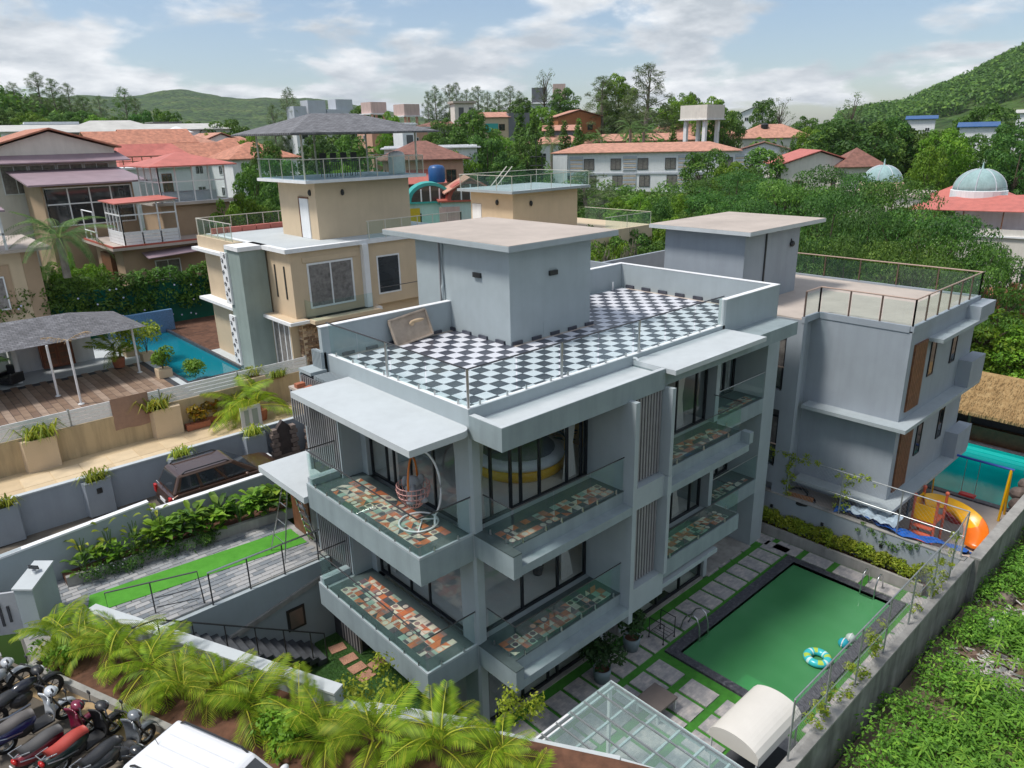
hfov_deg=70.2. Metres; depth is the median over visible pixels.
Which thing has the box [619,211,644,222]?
broadleaf tree
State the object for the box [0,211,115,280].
date palm
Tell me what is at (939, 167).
broadleaf tree
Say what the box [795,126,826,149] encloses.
broadleaf tree
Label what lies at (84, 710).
kerb strip
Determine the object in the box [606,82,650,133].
casuarina tree
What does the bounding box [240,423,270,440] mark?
spider plant
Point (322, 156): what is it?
bar stool
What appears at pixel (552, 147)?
palm tree
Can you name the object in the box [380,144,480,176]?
white slab block
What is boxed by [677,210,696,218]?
broadleaf tree
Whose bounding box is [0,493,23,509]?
spider plant
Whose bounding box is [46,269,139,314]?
creeper hedge
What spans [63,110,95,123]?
broadleaf tree
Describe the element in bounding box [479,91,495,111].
casuarina tree
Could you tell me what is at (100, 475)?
spider plant
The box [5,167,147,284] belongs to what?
enclosed terrace
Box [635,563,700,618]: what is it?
window
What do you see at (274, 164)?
broadleaf tree
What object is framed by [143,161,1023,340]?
scrub
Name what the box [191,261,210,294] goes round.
creeper hedge
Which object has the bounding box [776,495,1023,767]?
boundary wall
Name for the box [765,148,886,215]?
coral bungalow
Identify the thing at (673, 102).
broadleaf tree
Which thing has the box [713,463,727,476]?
window
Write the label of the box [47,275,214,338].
green net
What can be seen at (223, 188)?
window
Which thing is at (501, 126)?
window
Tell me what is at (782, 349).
window
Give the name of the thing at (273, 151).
broadleaf tree
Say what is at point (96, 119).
broadleaf tree
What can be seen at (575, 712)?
glass pergola
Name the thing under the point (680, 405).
curtain
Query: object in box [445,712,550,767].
areca palm
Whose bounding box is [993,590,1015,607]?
rock
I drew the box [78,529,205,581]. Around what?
trailing shrub
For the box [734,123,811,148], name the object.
red roof lodge
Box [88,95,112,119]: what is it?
casuarina tree
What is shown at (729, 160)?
window
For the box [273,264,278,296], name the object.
slit window
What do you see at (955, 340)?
window
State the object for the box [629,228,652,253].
broadleaf tree
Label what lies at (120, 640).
areca palm
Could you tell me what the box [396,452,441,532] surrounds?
hanging chair
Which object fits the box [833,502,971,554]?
blue tarpaulin
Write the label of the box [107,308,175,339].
pool wall
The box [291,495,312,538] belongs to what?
entrance door
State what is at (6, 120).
broadleaf tree
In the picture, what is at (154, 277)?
creeper hedge
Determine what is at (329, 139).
broadleaf tree
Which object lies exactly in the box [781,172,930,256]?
spreading tree
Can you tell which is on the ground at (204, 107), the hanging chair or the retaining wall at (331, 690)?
the retaining wall at (331, 690)
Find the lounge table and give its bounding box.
[636,683,677,724]
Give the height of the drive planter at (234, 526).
0.390 m
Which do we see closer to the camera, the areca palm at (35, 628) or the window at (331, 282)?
the areca palm at (35, 628)
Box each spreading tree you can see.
[661,177,740,211]
[684,170,769,213]
[711,178,798,213]
[728,197,814,258]
[737,169,843,238]
[761,164,877,258]
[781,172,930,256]
[796,190,907,284]
[796,216,869,279]
[797,205,932,286]
[804,173,959,271]
[804,234,903,284]
[844,227,968,291]
[845,194,995,297]
[856,212,1023,333]
[915,234,1023,345]
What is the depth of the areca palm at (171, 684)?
16.98 m
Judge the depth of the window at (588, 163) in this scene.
134.30 m
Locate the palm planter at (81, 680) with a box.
[29,618,649,767]
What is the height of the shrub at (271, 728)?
0.880 m
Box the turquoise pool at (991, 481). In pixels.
[933,439,1023,511]
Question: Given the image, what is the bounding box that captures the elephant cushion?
[402,474,427,505]
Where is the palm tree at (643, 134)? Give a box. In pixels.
[621,118,663,142]
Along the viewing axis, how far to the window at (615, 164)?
133.23 m
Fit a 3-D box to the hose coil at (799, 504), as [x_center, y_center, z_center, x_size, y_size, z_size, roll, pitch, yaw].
[11.641,4.647,28.889,0.931,0.123,0.728,-18,25,-39]
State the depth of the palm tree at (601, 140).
145.83 m
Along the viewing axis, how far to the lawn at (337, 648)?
22.58 m
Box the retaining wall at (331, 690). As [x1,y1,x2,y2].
[86,604,653,767]
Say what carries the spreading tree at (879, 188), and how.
on the ground at (204, 107)
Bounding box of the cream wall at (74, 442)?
[0,371,299,478]
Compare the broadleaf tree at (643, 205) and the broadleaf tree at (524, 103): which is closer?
the broadleaf tree at (643, 205)
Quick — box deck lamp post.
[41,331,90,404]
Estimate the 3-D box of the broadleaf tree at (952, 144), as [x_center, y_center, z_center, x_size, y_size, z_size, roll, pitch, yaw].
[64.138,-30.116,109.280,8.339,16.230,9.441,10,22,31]
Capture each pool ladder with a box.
[679,607,708,641]
[859,568,883,599]
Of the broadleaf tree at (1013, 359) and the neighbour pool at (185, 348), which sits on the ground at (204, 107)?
the broadleaf tree at (1013, 359)
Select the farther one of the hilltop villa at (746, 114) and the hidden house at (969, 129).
the hilltop villa at (746, 114)
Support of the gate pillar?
on the driveway
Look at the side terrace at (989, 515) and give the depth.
29.73 m
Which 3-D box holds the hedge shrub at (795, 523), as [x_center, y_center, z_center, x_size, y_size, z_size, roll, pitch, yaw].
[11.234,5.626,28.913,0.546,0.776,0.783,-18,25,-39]
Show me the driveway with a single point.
(228, 582)
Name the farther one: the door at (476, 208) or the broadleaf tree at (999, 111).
the broadleaf tree at (999, 111)
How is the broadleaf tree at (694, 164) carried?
on the ground at (204, 107)
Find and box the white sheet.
[847,503,903,527]
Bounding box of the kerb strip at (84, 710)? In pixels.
[13,674,160,745]
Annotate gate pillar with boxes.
[11,560,62,635]
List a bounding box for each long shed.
[0,123,230,136]
[62,120,159,134]
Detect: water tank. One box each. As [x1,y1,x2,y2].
[388,151,405,173]
[428,165,444,182]
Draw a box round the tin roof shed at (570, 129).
[542,125,581,136]
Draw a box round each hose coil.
[788,487,807,495]
[796,496,815,506]
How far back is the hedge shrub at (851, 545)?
27.24 m
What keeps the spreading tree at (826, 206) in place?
on the ground at (204, 107)
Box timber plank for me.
[788,491,813,502]
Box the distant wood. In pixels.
[0,82,1022,187]
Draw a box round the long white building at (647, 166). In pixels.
[550,141,748,191]
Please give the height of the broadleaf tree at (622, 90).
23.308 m
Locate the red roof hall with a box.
[653,123,735,137]
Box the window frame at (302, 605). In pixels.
[286,603,306,631]
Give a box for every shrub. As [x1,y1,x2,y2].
[26,637,82,672]
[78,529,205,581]
[110,329,140,356]
[127,320,161,361]
[150,345,174,378]
[198,529,220,547]
[246,693,305,765]
[335,650,410,724]
[495,681,547,726]
[577,631,627,684]
[616,609,646,652]
[762,505,772,523]
[766,507,783,525]
[775,515,794,530]
[787,516,804,533]
[795,520,814,538]
[806,525,825,543]
[820,527,835,548]
[829,535,850,550]
[839,535,859,556]
[854,541,874,559]
[865,549,885,568]
[877,551,896,569]
[890,557,909,576]
[903,563,926,578]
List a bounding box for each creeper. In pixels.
[769,446,822,495]
[802,682,836,729]
[832,468,876,513]
[832,618,886,701]
[855,522,930,553]
[906,531,961,612]
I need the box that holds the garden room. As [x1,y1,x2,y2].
[0,311,144,396]
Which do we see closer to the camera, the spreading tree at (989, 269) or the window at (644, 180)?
the spreading tree at (989, 269)
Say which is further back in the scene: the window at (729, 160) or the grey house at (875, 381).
the window at (729, 160)
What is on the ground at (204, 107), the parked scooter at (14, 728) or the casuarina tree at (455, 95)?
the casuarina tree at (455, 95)
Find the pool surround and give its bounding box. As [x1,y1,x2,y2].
[0,338,266,392]
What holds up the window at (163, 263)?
in the sunroom house at (168, 236)
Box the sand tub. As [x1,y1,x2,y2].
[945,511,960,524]
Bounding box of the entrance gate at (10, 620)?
[0,591,23,635]
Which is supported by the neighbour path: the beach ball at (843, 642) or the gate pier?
the gate pier
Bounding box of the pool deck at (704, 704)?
[492,533,927,767]
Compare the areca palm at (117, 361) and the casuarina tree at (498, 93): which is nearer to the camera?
the areca palm at (117, 361)
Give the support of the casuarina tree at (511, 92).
on the ground at (204, 107)
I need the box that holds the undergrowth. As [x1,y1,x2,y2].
[834,526,1023,767]
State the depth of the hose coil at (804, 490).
29.89 m
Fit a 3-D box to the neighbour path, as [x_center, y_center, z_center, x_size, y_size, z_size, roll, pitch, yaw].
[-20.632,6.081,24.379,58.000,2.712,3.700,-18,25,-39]
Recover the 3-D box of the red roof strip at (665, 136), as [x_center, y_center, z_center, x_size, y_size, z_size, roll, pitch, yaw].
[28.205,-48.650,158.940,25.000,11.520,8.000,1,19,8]
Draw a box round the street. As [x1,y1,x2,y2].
[0,652,129,767]
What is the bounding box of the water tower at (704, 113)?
[679,104,725,142]
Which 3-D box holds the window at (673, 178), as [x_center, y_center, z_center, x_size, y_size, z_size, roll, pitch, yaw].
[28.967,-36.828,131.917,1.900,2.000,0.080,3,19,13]
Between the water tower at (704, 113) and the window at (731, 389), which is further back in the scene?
the water tower at (704, 113)
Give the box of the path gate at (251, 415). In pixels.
[239,403,262,429]
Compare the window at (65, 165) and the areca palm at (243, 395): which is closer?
the areca palm at (243, 395)
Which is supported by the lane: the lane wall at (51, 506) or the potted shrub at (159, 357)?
the lane wall at (51, 506)
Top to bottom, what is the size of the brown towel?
1.380 m
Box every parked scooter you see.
[0,675,75,754]
[8,689,93,767]
[35,690,126,767]
[68,699,158,767]
[113,735,145,763]
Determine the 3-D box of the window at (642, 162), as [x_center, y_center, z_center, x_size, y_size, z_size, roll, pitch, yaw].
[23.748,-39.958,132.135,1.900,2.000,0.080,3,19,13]
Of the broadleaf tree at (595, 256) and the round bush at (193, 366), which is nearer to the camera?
the round bush at (193, 366)
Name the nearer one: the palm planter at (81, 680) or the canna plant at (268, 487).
the palm planter at (81, 680)
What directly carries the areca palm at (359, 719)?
in the palm planter at (81, 680)
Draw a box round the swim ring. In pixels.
[803,647,831,668]
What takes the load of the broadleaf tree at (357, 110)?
on the ground at (204, 107)
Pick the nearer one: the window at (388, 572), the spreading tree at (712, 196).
the window at (388, 572)
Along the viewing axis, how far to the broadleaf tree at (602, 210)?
73.90 m
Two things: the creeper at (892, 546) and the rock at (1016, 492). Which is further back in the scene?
the rock at (1016, 492)
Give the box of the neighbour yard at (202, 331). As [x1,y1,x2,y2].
[172,315,219,349]
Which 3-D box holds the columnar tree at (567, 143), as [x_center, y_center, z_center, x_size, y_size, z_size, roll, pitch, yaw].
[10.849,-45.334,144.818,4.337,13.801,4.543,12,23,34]
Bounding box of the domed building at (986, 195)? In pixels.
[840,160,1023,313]
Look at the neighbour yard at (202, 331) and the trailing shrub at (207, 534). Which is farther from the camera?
the neighbour yard at (202, 331)
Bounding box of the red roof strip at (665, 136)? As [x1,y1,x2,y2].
[592,132,694,142]
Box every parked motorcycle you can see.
[0,655,66,722]
[0,657,34,691]
[0,666,15,690]
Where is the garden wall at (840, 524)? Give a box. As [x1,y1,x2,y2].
[764,486,966,596]
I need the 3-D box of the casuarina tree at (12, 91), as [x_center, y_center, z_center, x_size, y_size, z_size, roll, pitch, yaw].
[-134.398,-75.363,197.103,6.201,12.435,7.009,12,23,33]
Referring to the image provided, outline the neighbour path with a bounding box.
[0,401,303,498]
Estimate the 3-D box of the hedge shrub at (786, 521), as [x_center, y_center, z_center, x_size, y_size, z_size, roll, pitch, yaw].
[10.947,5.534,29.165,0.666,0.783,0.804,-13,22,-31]
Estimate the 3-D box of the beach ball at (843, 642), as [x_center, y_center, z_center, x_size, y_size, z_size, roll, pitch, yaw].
[10.581,8.271,23.228,0.334,0.379,0.334,3,19,13]
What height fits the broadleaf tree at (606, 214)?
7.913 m
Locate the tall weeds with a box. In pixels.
[899,613,1023,767]
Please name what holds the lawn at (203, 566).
on the driveway
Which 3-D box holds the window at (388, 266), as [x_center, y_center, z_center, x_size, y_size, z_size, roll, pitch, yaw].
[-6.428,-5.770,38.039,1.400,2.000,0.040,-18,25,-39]
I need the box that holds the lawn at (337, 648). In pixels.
[306,632,468,723]
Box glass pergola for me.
[536,680,742,767]
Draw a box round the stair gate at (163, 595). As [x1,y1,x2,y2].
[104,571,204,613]
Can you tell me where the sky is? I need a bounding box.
[0,0,1023,125]
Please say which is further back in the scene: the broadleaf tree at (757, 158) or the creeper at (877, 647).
the broadleaf tree at (757, 158)
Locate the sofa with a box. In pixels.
[0,364,24,384]
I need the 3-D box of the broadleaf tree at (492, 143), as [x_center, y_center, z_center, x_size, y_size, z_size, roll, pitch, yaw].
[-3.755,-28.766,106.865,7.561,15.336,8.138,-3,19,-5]
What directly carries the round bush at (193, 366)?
on the pool surround
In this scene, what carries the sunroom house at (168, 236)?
on the ground at (204, 107)
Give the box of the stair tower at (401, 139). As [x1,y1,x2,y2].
[393,123,417,145]
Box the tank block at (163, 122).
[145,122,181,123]
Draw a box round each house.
[0,128,130,278]
[0,207,51,322]
[21,122,78,124]
[79,131,170,144]
[81,152,236,286]
[114,143,194,230]
[116,129,199,142]
[172,142,239,189]
[191,154,461,371]
[194,132,235,141]
[194,136,214,142]
[208,142,301,197]
[217,138,249,141]
[283,100,328,173]
[326,99,357,149]
[357,102,389,171]
[375,141,470,187]
[391,104,430,140]
[409,181,446,222]
[421,101,475,137]
[437,175,486,221]
[457,166,651,259]
[476,112,529,148]
[523,84,568,119]
[550,109,601,136]
[590,212,995,529]
[905,115,938,146]
[952,121,1000,177]
[1011,110,1023,153]
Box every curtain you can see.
[388,448,399,481]
[479,443,485,517]
[561,551,572,579]
[562,424,575,479]
[672,491,678,515]
[676,378,684,427]
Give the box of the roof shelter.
[231,113,437,179]
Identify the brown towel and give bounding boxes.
[109,392,150,430]
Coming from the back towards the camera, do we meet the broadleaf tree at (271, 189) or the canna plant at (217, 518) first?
the broadleaf tree at (271, 189)
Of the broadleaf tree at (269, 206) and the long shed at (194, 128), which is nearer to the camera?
the broadleaf tree at (269, 206)
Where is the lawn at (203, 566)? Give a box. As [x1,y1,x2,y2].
[88,529,306,607]
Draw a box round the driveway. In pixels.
[18,519,328,663]
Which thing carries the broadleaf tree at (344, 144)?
on the ground at (204, 107)
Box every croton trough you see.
[185,404,210,431]
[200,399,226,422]
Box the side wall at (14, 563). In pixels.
[0,473,290,592]
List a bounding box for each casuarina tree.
[3,82,31,113]
[19,71,57,116]
[40,78,73,118]
[56,82,85,114]
[73,96,99,118]
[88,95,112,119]
[110,86,141,122]
[129,96,144,121]
[262,102,288,150]
[276,87,300,153]
[421,91,439,122]
[423,86,448,121]
[437,85,455,121]
[447,82,462,121]
[461,88,477,111]
[470,85,488,111]
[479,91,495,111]
[488,90,510,112]
[496,85,516,112]
[512,91,528,112]
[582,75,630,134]
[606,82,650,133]
[616,63,679,133]
[777,147,789,154]
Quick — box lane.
[0,448,304,553]
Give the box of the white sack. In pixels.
[987,612,1014,630]
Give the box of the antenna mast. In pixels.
[530,139,545,182]
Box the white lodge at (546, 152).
[529,135,592,171]
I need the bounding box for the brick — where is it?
[294,381,305,388]
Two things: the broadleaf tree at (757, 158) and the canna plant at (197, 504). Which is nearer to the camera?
the canna plant at (197, 504)
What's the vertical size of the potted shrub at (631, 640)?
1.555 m
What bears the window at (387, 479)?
in the modern villa at (542, 329)
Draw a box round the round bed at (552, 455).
[482,434,564,482]
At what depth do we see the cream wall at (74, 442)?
29.52 m
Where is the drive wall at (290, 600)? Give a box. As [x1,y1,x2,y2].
[163,555,335,664]
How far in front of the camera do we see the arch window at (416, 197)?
79.05 m
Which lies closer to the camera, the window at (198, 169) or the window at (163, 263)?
the window at (163, 263)
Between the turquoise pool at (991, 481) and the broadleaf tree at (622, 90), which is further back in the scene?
the broadleaf tree at (622, 90)
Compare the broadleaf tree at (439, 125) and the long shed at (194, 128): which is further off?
the broadleaf tree at (439, 125)
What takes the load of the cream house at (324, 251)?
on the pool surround
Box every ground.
[0,83,1023,670]
[834,537,1023,767]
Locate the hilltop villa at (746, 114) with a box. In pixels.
[740,107,767,129]
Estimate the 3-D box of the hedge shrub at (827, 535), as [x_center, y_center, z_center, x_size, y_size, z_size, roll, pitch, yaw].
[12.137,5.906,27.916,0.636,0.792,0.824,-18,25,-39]
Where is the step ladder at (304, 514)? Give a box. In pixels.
[271,488,319,562]
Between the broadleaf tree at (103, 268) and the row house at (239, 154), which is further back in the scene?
the row house at (239, 154)
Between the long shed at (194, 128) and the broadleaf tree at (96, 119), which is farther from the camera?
the broadleaf tree at (96, 119)
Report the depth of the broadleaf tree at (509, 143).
142.07 m
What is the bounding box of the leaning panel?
[387,308,433,345]
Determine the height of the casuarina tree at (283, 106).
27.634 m
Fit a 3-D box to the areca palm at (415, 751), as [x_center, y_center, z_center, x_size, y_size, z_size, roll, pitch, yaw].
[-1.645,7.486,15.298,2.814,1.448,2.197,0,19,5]
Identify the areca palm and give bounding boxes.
[0,356,8,361]
[8,593,94,665]
[40,605,141,677]
[65,609,166,686]
[82,333,145,368]
[93,619,205,726]
[123,641,230,720]
[176,648,261,727]
[199,374,273,431]
[203,652,301,750]
[213,374,294,426]
[257,661,351,763]
[277,682,384,767]
[314,678,445,767]
[375,679,501,767]
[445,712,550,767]
[519,747,556,767]
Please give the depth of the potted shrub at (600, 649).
21.36 m
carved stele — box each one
[269,419,300,459]
[304,425,307,448]
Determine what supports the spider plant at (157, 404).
on the cream wall at (74, 442)
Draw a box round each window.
[0,165,27,195]
[0,276,11,309]
[28,164,55,169]
[56,163,82,168]
[83,162,108,167]
[155,258,181,280]
[161,173,173,191]
[195,166,203,173]
[198,186,205,189]
[218,165,222,174]
[221,187,225,195]
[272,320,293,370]
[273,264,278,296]
[283,266,287,299]
[306,257,355,308]
[369,438,457,522]
[376,253,401,294]
[380,558,462,629]
[411,186,445,201]
[442,687,465,710]
[446,169,456,181]
[451,183,480,199]
[482,419,587,523]
[486,541,585,631]
[488,654,584,721]
[499,124,504,130]
[584,159,593,169]
[610,158,620,169]
[612,176,622,186]
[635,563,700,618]
[637,158,647,169]
[639,175,649,186]
[665,158,675,168]
[666,175,677,186]
[669,477,700,523]
[674,369,708,433]
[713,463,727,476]
[719,358,735,395]
[721,157,732,166]
[768,414,778,463]
[776,338,786,388]
[912,422,923,455]
[926,342,937,376]
[935,406,945,438]
[948,335,958,362]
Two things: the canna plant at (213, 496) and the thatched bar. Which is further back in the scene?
the thatched bar
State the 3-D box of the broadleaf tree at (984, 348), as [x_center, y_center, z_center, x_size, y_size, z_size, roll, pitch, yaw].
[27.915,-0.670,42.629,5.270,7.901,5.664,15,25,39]
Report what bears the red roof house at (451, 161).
on the ground at (204, 107)
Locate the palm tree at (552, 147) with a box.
[540,134,567,181]
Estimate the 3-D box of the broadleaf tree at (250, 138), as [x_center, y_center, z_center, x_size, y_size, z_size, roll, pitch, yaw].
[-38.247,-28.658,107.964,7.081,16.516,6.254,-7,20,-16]
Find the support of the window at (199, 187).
in the row house at (207, 149)
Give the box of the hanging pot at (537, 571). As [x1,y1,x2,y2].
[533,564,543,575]
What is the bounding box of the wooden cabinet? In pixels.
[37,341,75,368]
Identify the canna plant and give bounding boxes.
[59,545,93,577]
[64,537,98,562]
[74,541,112,565]
[90,517,114,551]
[101,537,133,562]
[112,525,144,557]
[120,512,147,544]
[128,528,163,554]
[141,512,177,547]
[146,503,167,528]
[159,508,198,540]
[172,499,211,535]
[189,504,230,531]
[206,491,236,526]
[222,496,254,521]
[230,486,267,517]
[246,486,285,515]
[259,483,291,512]
[272,484,291,506]
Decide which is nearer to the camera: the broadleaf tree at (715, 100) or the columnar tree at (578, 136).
the columnar tree at (578, 136)
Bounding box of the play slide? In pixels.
[908,485,988,548]
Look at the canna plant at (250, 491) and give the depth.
25.28 m
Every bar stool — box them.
[319,153,330,176]
[329,153,340,176]
[340,152,350,175]
[350,152,360,175]
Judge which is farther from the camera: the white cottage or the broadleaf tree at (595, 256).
the white cottage
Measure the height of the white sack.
0.516 m
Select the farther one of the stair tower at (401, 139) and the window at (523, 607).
the stair tower at (401, 139)
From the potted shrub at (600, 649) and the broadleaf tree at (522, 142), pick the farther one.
the broadleaf tree at (522, 142)
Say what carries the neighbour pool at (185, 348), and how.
in the pool surround
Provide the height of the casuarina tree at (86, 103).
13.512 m
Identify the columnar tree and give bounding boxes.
[509,104,531,183]
[527,108,542,181]
[544,115,554,137]
[558,119,570,150]
[570,118,585,147]
[666,124,677,141]
[788,135,796,152]
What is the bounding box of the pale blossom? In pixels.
[18,284,196,315]
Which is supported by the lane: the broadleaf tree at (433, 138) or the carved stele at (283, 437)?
the carved stele at (283, 437)
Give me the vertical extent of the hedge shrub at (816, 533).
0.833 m
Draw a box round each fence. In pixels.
[0,355,307,442]
[786,455,970,761]
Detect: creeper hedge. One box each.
[0,280,65,321]
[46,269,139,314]
[124,264,204,312]
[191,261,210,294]
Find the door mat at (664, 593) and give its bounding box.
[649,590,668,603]
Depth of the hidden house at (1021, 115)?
180.80 m
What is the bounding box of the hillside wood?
[833,42,1023,127]
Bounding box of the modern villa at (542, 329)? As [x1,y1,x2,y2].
[258,217,797,728]
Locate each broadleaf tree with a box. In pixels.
[0,109,24,124]
[10,111,50,124]
[40,261,71,291]
[47,114,72,121]
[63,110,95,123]
[71,263,107,291]
[81,263,115,291]
[84,114,106,121]
[108,115,127,119]
[128,110,153,123]
[142,107,163,123]
[154,111,183,123]
[200,118,249,137]
[207,198,245,227]
[228,191,273,225]
[230,162,274,224]
[237,136,260,143]
[244,140,288,204]
[247,154,297,220]
[249,196,281,223]
[261,184,281,222]
[296,135,337,174]
[301,170,333,174]
[305,134,358,169]
[327,135,372,172]
[334,164,351,172]
[346,105,394,146]
[375,111,399,162]
[421,132,441,144]
[429,117,454,143]
[435,134,461,144]
[446,109,504,171]
[449,123,484,150]
[453,149,481,181]
[468,133,510,185]
[479,136,513,162]
[486,155,525,185]
[506,133,545,183]
[508,97,534,112]
[530,106,557,131]
[531,69,554,120]
[547,87,581,114]
[567,169,621,218]
[568,182,587,210]
[577,207,597,218]
[584,132,606,143]
[584,205,613,220]
[590,240,617,261]
[595,73,637,130]
[600,236,630,253]
[603,207,631,221]
[606,196,632,219]
[610,241,638,258]
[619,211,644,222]
[623,192,652,223]
[625,240,664,255]
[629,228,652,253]
[635,208,659,238]
[643,197,674,228]
[647,221,665,250]
[652,215,680,241]
[655,96,686,128]
[661,193,691,215]
[670,93,697,123]
[676,194,709,218]
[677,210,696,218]
[678,148,730,195]
[686,91,700,104]
[690,96,736,142]
[697,204,718,215]
[700,111,746,147]
[707,161,747,212]
[725,146,788,197]
[727,166,764,210]
[748,98,777,128]
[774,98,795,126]
[791,116,821,134]
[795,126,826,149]
[802,119,898,161]
[817,118,838,152]
[836,91,865,144]
[836,120,907,171]
[870,116,921,172]
[891,128,945,181]
[905,144,949,214]
[910,127,975,210]
[934,133,996,183]
[952,102,1020,151]
[969,309,1023,378]
[976,280,1023,338]
[980,121,1023,182]
[983,133,1023,194]
[983,323,1023,378]
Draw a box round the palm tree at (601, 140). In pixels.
[585,130,612,142]
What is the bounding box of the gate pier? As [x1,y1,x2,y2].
[242,373,268,407]
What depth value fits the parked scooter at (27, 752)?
15.60 m
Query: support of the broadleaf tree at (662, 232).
on the ground at (204, 107)
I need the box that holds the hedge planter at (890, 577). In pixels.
[761,520,926,595]
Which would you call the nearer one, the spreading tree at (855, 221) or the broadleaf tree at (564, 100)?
the spreading tree at (855, 221)
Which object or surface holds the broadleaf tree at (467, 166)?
on the ground at (204, 107)
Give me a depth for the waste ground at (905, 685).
21.24 m
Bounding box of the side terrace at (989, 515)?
[788,485,1007,557]
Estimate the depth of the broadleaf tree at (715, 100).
162.68 m
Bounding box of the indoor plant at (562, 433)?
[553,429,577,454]
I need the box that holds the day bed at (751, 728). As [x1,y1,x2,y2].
[708,685,800,767]
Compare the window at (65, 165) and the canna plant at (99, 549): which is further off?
the window at (65, 165)
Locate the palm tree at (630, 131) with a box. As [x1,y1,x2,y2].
[613,117,647,142]
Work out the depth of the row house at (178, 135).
109.01 m
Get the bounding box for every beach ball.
[838,638,848,648]
[845,633,855,642]
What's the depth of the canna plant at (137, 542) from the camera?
22.98 m
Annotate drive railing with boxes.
[207,529,318,604]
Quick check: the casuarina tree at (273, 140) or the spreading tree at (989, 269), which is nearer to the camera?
the spreading tree at (989, 269)
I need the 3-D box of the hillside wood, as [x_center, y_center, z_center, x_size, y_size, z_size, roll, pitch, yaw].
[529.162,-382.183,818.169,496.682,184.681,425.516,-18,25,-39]
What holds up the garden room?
on the timber deck at (28, 402)
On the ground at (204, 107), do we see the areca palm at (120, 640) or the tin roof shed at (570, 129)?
the tin roof shed at (570, 129)
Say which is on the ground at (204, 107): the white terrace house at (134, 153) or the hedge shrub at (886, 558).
the white terrace house at (134, 153)
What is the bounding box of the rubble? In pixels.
[927,558,1023,716]
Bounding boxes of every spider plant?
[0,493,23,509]
[1,418,70,445]
[71,465,116,485]
[130,393,177,414]
[166,443,195,460]
[238,365,265,378]
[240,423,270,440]
[268,367,291,379]
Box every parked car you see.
[123,721,288,767]
[153,449,274,504]
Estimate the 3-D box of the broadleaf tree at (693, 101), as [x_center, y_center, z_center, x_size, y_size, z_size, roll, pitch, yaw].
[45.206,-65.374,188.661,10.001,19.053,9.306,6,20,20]
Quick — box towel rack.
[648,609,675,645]
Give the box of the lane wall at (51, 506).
[0,414,305,546]
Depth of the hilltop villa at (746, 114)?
233.65 m
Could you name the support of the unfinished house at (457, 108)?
on the ground at (204, 107)
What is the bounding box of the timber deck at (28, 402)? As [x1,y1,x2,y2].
[0,362,191,438]
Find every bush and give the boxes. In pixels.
[54,270,69,294]
[67,249,78,281]
[181,358,206,377]
[602,242,615,261]
[620,229,636,257]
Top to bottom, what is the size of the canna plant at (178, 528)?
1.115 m
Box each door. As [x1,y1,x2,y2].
[100,251,118,278]
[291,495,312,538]
[299,198,311,238]
[472,203,481,217]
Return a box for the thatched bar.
[956,371,1023,452]
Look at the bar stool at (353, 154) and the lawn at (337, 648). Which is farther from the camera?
the bar stool at (353, 154)
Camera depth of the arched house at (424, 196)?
79.36 m
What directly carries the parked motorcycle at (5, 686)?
on the street
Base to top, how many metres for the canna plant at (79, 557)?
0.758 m
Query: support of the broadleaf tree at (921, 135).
on the ground at (204, 107)
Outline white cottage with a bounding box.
[739,141,794,175]
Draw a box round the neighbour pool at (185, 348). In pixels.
[118,329,241,382]
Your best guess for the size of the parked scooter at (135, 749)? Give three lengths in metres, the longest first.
1.946 x 1.300 x 0.857 m
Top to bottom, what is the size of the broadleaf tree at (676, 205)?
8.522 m
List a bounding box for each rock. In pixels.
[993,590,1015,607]
[1008,498,1019,508]
[1009,487,1023,497]
[1018,478,1023,486]
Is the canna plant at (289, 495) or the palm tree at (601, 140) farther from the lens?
the palm tree at (601, 140)
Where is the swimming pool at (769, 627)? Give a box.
[665,555,905,718]
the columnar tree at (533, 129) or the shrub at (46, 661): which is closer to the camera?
the shrub at (46, 661)
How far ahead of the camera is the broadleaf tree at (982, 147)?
112.77 m
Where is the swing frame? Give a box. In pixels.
[931,454,1014,521]
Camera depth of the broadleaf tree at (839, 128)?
115.37 m
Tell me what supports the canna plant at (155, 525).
in the drive planter at (234, 526)
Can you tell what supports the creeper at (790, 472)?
attached to the fence at (862, 630)
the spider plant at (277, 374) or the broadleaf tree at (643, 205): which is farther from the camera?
the broadleaf tree at (643, 205)
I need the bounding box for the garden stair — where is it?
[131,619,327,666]
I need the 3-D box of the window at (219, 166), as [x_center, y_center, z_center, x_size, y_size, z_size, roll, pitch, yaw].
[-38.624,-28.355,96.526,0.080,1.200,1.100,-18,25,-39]
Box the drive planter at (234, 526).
[62,500,293,587]
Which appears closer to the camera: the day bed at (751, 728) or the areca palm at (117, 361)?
the day bed at (751, 728)

